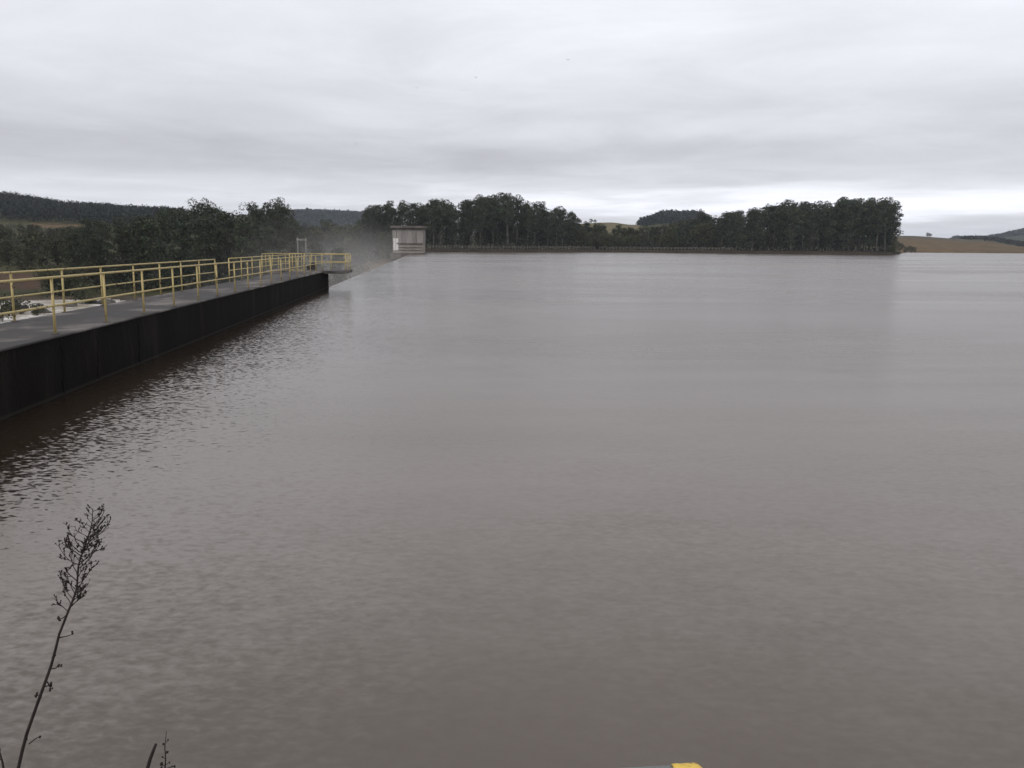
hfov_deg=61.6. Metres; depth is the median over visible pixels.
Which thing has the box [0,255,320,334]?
yellow railing
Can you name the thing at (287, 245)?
eucalyptus tree
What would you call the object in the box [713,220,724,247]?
eucalyptus tree
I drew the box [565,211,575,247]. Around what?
eucalyptus tree
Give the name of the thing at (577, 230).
eucalyptus tree
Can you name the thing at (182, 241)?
eucalyptus tree
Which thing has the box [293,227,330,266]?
bushy tree
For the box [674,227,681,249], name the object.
eucalyptus tree
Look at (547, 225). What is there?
eucalyptus tree
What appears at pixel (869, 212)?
eucalyptus tree
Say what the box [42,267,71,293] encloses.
bushy tree
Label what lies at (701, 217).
eucalyptus tree
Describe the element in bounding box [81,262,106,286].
bushy tree
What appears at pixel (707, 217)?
eucalyptus tree
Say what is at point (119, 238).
eucalyptus tree
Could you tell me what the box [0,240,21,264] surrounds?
bushy tree
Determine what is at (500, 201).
eucalyptus tree
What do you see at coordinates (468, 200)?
eucalyptus tree
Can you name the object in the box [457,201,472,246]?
eucalyptus tree
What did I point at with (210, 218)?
eucalyptus tree
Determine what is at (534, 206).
eucalyptus tree
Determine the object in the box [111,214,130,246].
eucalyptus tree
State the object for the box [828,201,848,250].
eucalyptus tree
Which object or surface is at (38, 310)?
shrub
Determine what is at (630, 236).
bushy tree
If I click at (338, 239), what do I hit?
eucalyptus tree
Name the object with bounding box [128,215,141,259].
eucalyptus tree
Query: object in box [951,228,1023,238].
forest
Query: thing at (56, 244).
bushy tree
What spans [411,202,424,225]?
eucalyptus tree
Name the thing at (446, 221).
eucalyptus tree
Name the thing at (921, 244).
ground
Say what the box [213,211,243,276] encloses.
eucalyptus tree
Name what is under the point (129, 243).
eucalyptus tree
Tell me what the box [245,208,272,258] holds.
eucalyptus tree
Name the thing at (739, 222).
eucalyptus tree
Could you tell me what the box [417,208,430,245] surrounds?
eucalyptus tree
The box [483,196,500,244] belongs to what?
eucalyptus tree
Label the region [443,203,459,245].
eucalyptus tree
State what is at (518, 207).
eucalyptus tree
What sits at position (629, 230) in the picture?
bushy tree
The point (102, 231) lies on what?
eucalyptus tree
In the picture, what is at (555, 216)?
eucalyptus tree
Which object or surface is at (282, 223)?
eucalyptus tree
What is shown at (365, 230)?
eucalyptus tree
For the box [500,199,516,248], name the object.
eucalyptus tree
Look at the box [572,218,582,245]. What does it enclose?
eucalyptus tree
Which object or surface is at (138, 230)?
eucalyptus tree
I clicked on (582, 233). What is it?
bushy tree
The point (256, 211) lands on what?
eucalyptus tree
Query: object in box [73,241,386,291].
undergrowth
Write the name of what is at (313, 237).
eucalyptus tree
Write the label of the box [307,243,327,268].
eucalyptus tree
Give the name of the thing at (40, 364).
dam wall
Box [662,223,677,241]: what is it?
bushy tree
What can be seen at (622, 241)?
bushy tree
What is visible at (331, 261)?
platform railing
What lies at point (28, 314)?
river water
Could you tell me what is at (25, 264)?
scrub vegetation
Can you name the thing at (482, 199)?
eucalyptus tree
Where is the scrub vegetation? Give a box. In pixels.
[0,221,132,301]
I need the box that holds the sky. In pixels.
[0,0,1023,237]
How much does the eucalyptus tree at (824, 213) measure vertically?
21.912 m
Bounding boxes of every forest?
[0,191,267,234]
[269,216,383,237]
[279,208,381,223]
[635,209,711,225]
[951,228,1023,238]
[959,235,1023,246]
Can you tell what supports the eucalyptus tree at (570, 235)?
on the ground
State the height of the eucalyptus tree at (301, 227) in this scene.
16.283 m
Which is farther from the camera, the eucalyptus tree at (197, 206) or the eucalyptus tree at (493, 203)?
the eucalyptus tree at (493, 203)
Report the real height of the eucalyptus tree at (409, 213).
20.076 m
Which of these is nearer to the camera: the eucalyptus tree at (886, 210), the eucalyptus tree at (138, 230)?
the eucalyptus tree at (138, 230)
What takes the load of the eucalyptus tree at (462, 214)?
on the ground
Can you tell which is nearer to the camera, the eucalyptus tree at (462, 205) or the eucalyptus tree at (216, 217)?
the eucalyptus tree at (216, 217)
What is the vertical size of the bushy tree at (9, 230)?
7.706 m
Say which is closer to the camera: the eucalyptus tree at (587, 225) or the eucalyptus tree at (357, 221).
the eucalyptus tree at (357, 221)
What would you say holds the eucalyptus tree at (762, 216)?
on the ground
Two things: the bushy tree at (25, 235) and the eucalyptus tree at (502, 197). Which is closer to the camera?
the bushy tree at (25, 235)
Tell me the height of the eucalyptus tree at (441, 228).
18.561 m
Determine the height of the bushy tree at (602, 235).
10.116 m
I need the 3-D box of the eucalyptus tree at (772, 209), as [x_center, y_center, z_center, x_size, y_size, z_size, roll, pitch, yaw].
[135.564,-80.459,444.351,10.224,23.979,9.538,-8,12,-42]
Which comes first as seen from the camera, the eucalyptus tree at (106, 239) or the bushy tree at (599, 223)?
the eucalyptus tree at (106, 239)
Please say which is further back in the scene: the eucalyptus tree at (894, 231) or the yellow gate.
the eucalyptus tree at (894, 231)
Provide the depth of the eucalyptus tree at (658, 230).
450.17 m
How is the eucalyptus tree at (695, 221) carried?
on the ground
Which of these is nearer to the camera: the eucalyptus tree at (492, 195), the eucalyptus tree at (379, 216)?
the eucalyptus tree at (379, 216)
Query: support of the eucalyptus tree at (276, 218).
on the ground
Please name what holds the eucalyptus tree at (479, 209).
on the ground
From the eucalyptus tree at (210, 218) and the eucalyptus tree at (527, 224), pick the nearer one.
the eucalyptus tree at (210, 218)
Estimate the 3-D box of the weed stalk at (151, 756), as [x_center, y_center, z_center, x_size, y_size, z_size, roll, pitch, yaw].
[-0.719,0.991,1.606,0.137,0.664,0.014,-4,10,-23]
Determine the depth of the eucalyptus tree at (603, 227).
449.04 m
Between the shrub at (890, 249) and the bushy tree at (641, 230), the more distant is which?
the bushy tree at (641, 230)
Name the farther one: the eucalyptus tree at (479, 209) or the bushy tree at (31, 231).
the eucalyptus tree at (479, 209)
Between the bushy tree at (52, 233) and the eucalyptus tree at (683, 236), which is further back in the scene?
the eucalyptus tree at (683, 236)
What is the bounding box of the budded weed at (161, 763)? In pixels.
[160,731,175,767]
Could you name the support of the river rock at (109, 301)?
in the river water at (28, 314)
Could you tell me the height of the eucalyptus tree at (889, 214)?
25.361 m
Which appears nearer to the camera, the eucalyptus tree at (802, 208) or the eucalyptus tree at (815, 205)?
the eucalyptus tree at (802, 208)
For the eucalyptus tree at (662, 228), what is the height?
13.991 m
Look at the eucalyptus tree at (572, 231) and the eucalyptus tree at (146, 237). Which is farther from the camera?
the eucalyptus tree at (572, 231)
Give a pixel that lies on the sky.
(715, 107)
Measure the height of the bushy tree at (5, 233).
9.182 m
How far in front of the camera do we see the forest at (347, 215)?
2216.67 m
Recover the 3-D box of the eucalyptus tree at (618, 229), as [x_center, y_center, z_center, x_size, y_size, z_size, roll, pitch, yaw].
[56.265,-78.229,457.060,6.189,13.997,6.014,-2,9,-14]
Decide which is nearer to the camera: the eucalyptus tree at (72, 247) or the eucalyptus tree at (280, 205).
the eucalyptus tree at (72, 247)
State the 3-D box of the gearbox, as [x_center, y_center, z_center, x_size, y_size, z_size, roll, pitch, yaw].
[-12.268,-7.286,52.978,0.380,0.454,0.300,0,9,0]
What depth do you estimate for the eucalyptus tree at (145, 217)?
200.70 m
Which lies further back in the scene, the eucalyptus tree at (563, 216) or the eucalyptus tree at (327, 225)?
the eucalyptus tree at (563, 216)
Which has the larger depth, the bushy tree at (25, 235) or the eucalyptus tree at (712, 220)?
the eucalyptus tree at (712, 220)
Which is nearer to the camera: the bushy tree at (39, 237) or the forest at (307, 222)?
the bushy tree at (39, 237)
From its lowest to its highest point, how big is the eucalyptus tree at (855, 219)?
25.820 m
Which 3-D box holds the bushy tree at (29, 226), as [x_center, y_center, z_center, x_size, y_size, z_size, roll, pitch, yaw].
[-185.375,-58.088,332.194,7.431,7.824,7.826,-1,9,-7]
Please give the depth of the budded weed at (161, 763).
1.63 m
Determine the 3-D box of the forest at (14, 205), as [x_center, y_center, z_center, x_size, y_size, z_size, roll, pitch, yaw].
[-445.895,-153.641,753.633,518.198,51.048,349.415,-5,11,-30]
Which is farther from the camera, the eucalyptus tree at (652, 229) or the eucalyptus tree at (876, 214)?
the eucalyptus tree at (652, 229)
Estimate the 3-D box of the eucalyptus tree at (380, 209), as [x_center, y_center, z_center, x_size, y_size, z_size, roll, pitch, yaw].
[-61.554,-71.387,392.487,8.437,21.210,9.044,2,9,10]
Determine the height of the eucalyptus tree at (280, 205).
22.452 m
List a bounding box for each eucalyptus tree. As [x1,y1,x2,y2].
[62,232,85,286]
[68,226,87,265]
[78,217,95,260]
[84,234,108,285]
[89,219,111,260]
[93,220,114,270]
[106,225,133,287]
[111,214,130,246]
[116,222,138,273]
[125,221,154,282]
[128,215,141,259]
[135,215,163,271]
[139,218,170,290]
[154,205,180,265]
[154,212,173,264]
[165,220,197,287]
[169,207,190,238]
[170,210,206,282]
[187,197,220,229]
[189,216,217,285]
[190,207,214,263]
[196,214,220,274]
[206,206,228,248]
[212,226,232,283]
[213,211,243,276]
[228,217,246,271]
[232,201,265,238]
[232,217,263,279]
[241,213,262,268]
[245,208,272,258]
[257,226,282,275]
[259,204,291,268]
[261,197,295,268]
[273,211,298,262]
[274,223,307,268]
[283,216,305,263]
[291,225,310,263]
[307,226,319,264]
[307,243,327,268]
[319,219,335,266]
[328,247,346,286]
[329,225,345,267]
[349,223,367,270]
[355,219,365,236]
[359,212,372,246]
[362,205,377,248]
[362,234,372,262]
[364,205,375,247]
[370,204,385,244]
[370,209,385,249]
[373,231,384,259]
[379,205,389,244]
[381,200,395,248]
[384,207,399,245]
[394,200,411,225]
[394,207,405,225]
[400,206,415,225]
[407,203,418,225]
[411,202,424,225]
[412,206,425,225]
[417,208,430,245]
[418,204,430,242]
[428,198,447,243]
[428,205,442,244]
[432,206,445,248]
[434,198,450,247]
[438,205,448,247]
[441,199,453,243]
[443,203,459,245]
[446,206,460,244]
[450,209,462,248]
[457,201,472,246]
[458,199,475,247]
[459,205,470,247]
[463,209,477,246]
[464,200,478,245]
[473,194,484,248]
[473,197,491,247]
[473,198,489,248]
[474,205,488,245]
[476,194,496,248]
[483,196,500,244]
[485,204,498,248]
[488,197,504,248]
[494,192,505,248]
[495,203,503,248]
[496,194,512,246]
[497,208,517,248]
[498,193,515,239]
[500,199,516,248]
[507,200,524,246]
[510,194,523,246]
[513,205,529,245]
[517,205,533,244]
[522,208,536,248]
[525,202,541,245]
[528,210,542,248]
[533,201,548,247]
[537,212,552,248]
[541,215,554,248]
[547,213,560,245]
[548,207,562,245]
[555,206,566,244]
[557,209,568,248]
[558,220,567,245]
[561,219,573,248]
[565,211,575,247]
[567,212,577,246]
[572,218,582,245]
[572,223,583,240]
[583,221,591,248]
[600,224,607,243]
[613,224,622,243]
[649,227,657,247]
[653,226,661,245]
[660,224,667,245]
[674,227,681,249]
[679,224,689,249]
[690,218,699,242]
[697,212,705,249]
[702,214,711,245]
[710,215,717,248]
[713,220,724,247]
[716,215,728,249]
[723,211,731,249]
[724,213,737,249]
[726,216,739,249]
[733,210,746,245]
[735,214,743,249]
[742,209,755,247]
[743,215,754,250]
[745,207,760,250]
[755,210,769,250]
[761,203,775,249]
[764,205,780,249]
[773,208,788,250]
[775,204,785,249]
[782,199,801,250]
[791,204,809,244]
[798,202,811,250]
[801,201,815,250]
[807,200,821,247]
[815,209,830,250]
[819,204,828,248]
[820,200,831,250]
[822,203,841,250]
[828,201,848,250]
[832,208,848,249]
[834,196,849,250]
[839,199,864,250]
[846,198,862,249]
[851,205,870,250]
[857,199,879,251]
[862,197,878,242]
[870,207,887,251]
[874,197,897,250]
[877,200,896,251]
[886,200,903,247]
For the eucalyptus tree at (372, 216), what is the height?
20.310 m
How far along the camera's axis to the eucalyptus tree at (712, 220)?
455.80 m
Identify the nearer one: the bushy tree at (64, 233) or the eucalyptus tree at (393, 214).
the bushy tree at (64, 233)
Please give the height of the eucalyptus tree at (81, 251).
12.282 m
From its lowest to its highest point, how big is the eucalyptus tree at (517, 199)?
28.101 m
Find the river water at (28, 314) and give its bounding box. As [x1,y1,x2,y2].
[0,299,121,322]
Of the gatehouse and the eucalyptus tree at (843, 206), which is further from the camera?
the eucalyptus tree at (843, 206)
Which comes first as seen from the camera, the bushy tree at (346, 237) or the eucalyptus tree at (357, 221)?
the bushy tree at (346, 237)
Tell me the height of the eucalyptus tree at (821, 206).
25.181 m
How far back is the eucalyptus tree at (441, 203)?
378.69 m
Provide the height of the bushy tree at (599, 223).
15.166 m
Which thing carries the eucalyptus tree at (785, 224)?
on the ground
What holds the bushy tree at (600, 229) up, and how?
on the ground
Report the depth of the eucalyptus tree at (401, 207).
392.77 m
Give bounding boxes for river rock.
[65,303,76,306]
[95,299,115,303]
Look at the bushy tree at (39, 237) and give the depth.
217.71 m
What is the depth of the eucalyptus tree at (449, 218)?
391.52 m
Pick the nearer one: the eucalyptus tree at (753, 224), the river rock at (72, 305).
the river rock at (72, 305)
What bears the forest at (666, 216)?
on the ground
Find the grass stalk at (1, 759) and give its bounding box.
[0,748,4,767]
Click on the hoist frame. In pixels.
(297, 239)
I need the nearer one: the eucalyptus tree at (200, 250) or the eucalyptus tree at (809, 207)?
the eucalyptus tree at (200, 250)
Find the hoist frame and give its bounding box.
[296,238,306,268]
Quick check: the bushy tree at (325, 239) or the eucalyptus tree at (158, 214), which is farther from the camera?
the bushy tree at (325, 239)
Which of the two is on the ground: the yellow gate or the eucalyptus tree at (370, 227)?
the eucalyptus tree at (370, 227)
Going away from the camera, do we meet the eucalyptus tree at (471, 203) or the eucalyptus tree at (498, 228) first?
the eucalyptus tree at (471, 203)
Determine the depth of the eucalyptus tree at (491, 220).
392.63 m
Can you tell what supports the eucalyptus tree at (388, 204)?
on the ground
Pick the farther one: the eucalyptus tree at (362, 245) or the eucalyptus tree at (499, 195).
the eucalyptus tree at (499, 195)
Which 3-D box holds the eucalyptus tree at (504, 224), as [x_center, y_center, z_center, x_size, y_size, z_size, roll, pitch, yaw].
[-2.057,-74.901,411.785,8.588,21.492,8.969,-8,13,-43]
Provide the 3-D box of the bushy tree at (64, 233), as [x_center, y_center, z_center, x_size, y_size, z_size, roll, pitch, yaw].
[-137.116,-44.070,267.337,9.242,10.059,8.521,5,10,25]
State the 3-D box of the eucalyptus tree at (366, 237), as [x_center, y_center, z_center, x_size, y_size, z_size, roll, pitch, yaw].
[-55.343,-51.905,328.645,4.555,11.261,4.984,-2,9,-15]
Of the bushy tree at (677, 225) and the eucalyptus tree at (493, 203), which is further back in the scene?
the bushy tree at (677, 225)
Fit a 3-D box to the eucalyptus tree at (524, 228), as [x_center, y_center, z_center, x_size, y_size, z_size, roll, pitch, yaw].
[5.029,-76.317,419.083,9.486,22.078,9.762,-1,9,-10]
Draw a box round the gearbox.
[311,262,316,269]
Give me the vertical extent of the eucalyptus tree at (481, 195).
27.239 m
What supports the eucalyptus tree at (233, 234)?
on the ground
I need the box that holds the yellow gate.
[289,253,304,271]
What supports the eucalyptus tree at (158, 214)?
on the ground
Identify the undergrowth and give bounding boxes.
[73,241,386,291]
[425,214,895,251]
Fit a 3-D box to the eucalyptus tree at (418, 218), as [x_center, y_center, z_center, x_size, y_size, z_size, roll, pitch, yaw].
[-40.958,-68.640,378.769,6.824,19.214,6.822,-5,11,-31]
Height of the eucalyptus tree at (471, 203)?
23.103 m
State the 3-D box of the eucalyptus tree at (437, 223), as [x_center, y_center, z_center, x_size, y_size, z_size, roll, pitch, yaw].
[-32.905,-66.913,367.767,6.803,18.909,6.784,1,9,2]
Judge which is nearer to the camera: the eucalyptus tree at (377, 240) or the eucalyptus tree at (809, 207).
the eucalyptus tree at (377, 240)
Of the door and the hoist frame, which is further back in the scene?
the door
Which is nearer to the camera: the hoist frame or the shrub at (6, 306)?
the hoist frame
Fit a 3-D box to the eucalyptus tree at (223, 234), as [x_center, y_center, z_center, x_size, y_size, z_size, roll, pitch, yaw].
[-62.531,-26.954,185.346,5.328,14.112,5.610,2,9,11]
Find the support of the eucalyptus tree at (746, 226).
on the ground
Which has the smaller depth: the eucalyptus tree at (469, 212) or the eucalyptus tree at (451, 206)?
the eucalyptus tree at (469, 212)
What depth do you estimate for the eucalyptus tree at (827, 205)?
455.42 m
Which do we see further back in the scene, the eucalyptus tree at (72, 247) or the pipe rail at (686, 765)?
the eucalyptus tree at (72, 247)
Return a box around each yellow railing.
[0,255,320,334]
[0,259,215,321]
[228,254,290,281]
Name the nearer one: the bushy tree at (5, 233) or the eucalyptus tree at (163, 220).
the eucalyptus tree at (163, 220)
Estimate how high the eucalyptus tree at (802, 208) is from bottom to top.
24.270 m
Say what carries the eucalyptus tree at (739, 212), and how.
on the ground
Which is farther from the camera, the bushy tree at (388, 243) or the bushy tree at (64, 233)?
the bushy tree at (388, 243)
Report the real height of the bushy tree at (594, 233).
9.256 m
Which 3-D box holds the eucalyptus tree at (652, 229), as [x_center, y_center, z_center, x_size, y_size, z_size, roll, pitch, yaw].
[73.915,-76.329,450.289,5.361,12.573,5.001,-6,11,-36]
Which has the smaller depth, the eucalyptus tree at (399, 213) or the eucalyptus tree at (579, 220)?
the eucalyptus tree at (399, 213)
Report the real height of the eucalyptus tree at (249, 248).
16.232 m
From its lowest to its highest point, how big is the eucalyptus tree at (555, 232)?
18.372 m
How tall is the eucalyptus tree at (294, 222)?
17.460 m
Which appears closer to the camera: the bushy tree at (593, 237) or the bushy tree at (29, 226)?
the bushy tree at (29, 226)
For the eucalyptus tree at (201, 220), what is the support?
on the ground
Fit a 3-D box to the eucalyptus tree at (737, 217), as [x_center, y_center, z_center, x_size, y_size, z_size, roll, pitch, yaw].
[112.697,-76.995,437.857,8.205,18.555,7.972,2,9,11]
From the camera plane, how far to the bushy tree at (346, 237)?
285.39 m
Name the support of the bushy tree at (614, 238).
on the ground
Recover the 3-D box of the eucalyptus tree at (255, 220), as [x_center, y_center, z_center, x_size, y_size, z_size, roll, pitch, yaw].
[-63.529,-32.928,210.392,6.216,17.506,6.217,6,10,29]
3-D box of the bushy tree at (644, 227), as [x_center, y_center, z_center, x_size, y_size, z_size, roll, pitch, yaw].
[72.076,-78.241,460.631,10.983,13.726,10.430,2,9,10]
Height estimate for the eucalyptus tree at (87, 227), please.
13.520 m
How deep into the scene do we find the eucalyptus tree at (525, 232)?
417.77 m
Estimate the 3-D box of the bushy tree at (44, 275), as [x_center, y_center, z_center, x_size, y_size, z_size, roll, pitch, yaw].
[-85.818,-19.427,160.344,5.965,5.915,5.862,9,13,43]
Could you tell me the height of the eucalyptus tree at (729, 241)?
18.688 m
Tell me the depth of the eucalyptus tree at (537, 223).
409.08 m
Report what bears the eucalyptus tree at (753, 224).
on the ground
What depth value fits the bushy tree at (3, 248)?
221.19 m
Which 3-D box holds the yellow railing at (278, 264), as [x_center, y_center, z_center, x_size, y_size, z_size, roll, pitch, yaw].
[-12.260,-5.861,42.587,0.100,0.990,15.378,0,9,-5]
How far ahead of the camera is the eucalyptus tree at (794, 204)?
431.19 m
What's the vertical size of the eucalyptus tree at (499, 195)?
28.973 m
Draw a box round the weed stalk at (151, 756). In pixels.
[146,743,156,767]
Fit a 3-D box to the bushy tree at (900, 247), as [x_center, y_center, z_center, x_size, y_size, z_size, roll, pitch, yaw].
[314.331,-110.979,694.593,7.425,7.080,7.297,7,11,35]
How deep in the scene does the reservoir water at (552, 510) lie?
8.06 m
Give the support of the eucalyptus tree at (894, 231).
on the ground
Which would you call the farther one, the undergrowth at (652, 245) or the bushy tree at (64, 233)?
the undergrowth at (652, 245)
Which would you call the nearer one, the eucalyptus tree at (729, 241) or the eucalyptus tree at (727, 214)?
the eucalyptus tree at (729, 241)
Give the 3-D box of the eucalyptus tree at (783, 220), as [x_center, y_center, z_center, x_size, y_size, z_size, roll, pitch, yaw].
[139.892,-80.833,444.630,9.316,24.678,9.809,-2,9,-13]
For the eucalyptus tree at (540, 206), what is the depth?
437.59 m
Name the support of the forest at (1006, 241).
on the ground
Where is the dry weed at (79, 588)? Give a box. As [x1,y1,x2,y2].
[17,504,110,767]
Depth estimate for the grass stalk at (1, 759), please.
1.64 m
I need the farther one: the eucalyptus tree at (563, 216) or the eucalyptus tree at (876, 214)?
the eucalyptus tree at (563, 216)
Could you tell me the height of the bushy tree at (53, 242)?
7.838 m
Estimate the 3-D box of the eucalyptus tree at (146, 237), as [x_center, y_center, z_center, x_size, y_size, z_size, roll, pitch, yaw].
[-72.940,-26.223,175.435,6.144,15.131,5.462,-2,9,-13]
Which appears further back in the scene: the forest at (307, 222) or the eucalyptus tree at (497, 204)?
the forest at (307, 222)
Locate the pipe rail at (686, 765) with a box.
[628,762,701,767]
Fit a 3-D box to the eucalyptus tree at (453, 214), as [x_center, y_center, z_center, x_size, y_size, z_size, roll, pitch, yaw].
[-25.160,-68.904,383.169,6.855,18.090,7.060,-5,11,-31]
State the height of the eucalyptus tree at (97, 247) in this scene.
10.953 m
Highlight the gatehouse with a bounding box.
[390,226,426,260]
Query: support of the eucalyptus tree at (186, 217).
on the ground
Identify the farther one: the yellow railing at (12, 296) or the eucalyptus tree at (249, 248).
the eucalyptus tree at (249, 248)
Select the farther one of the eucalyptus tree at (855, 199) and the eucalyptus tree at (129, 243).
the eucalyptus tree at (855, 199)
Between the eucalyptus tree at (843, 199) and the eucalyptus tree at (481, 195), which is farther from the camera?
the eucalyptus tree at (843, 199)
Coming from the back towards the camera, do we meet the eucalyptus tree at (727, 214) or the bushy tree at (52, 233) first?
the eucalyptus tree at (727, 214)
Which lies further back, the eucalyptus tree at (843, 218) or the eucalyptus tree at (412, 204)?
the eucalyptus tree at (843, 218)
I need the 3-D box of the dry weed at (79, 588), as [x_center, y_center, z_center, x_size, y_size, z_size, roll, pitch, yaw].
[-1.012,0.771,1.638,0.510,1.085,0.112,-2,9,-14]
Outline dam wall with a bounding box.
[0,269,352,421]
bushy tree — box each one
[0,227,11,241]
[0,227,17,245]
[0,238,14,263]
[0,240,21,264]
[11,245,37,268]
[15,232,32,246]
[19,231,55,264]
[21,227,45,249]
[23,224,40,232]
[32,264,69,290]
[41,237,67,263]
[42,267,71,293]
[44,228,61,237]
[46,236,63,252]
[55,226,85,250]
[55,267,84,293]
[70,282,99,303]
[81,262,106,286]
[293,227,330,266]
[307,230,342,266]
[323,223,370,269]
[373,231,392,260]
[576,228,589,248]
[584,231,596,247]
[589,232,598,249]
[590,222,601,245]
[592,225,603,248]
[596,230,609,247]
[603,234,613,248]
[611,233,620,247]
[614,235,626,248]
[623,235,629,249]
[624,227,637,247]
[626,228,640,246]
[636,228,646,245]
[639,225,652,237]
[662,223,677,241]
[669,221,685,239]
[896,243,903,249]
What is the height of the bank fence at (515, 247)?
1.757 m
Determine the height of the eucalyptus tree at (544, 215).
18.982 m
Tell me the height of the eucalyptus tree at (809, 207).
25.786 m
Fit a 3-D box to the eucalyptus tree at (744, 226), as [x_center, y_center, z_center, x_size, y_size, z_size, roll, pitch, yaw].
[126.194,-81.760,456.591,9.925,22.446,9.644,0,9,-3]
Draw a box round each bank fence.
[427,245,594,249]
[599,247,729,249]
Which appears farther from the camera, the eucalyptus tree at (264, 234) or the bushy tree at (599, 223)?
the bushy tree at (599, 223)
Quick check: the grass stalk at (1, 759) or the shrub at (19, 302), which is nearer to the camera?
the grass stalk at (1, 759)
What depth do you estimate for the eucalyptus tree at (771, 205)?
445.36 m
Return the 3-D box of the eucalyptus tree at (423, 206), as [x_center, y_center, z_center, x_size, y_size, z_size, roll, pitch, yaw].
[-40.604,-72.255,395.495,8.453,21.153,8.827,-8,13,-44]
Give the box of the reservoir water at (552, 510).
[0,252,1023,767]
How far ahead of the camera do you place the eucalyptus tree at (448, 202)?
410.50 m
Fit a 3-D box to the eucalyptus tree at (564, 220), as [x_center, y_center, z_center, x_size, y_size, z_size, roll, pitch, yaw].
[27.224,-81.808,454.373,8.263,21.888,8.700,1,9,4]
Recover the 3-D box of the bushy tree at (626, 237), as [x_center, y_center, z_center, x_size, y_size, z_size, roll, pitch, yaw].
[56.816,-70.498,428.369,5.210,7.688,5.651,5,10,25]
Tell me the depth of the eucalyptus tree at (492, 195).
416.80 m
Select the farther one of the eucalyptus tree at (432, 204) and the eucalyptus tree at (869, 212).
the eucalyptus tree at (869, 212)
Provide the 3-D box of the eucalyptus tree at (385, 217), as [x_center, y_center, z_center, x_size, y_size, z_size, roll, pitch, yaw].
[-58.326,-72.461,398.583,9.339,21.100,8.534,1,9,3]
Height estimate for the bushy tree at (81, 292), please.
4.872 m
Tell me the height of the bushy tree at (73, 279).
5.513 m
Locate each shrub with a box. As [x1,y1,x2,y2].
[0,299,18,321]
[9,298,31,313]
[29,303,45,315]
[886,245,895,251]
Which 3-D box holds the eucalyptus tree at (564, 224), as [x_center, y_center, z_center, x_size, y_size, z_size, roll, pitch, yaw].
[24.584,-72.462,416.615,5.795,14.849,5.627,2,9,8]
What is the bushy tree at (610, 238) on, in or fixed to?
on the ground
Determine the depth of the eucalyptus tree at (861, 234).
421.34 m
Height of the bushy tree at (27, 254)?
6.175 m
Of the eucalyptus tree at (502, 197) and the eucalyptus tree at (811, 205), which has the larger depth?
the eucalyptus tree at (811, 205)
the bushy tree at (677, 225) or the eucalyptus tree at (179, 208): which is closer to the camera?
the eucalyptus tree at (179, 208)
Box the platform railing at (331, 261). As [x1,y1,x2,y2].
[261,253,351,270]
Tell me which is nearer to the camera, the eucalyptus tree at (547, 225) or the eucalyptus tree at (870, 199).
the eucalyptus tree at (547, 225)
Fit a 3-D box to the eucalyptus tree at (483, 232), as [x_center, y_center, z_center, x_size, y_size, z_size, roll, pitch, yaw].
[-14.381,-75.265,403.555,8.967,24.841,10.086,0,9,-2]
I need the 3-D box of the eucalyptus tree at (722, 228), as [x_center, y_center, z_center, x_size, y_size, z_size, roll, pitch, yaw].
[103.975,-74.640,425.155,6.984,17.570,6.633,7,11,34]
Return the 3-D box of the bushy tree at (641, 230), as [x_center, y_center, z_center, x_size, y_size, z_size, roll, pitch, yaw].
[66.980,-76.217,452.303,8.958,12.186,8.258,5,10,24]
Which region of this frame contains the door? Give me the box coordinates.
[393,238,397,249]
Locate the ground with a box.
[0,209,1023,300]
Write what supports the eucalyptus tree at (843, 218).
on the ground
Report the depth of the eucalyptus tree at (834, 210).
426.25 m
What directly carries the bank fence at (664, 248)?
on the ground

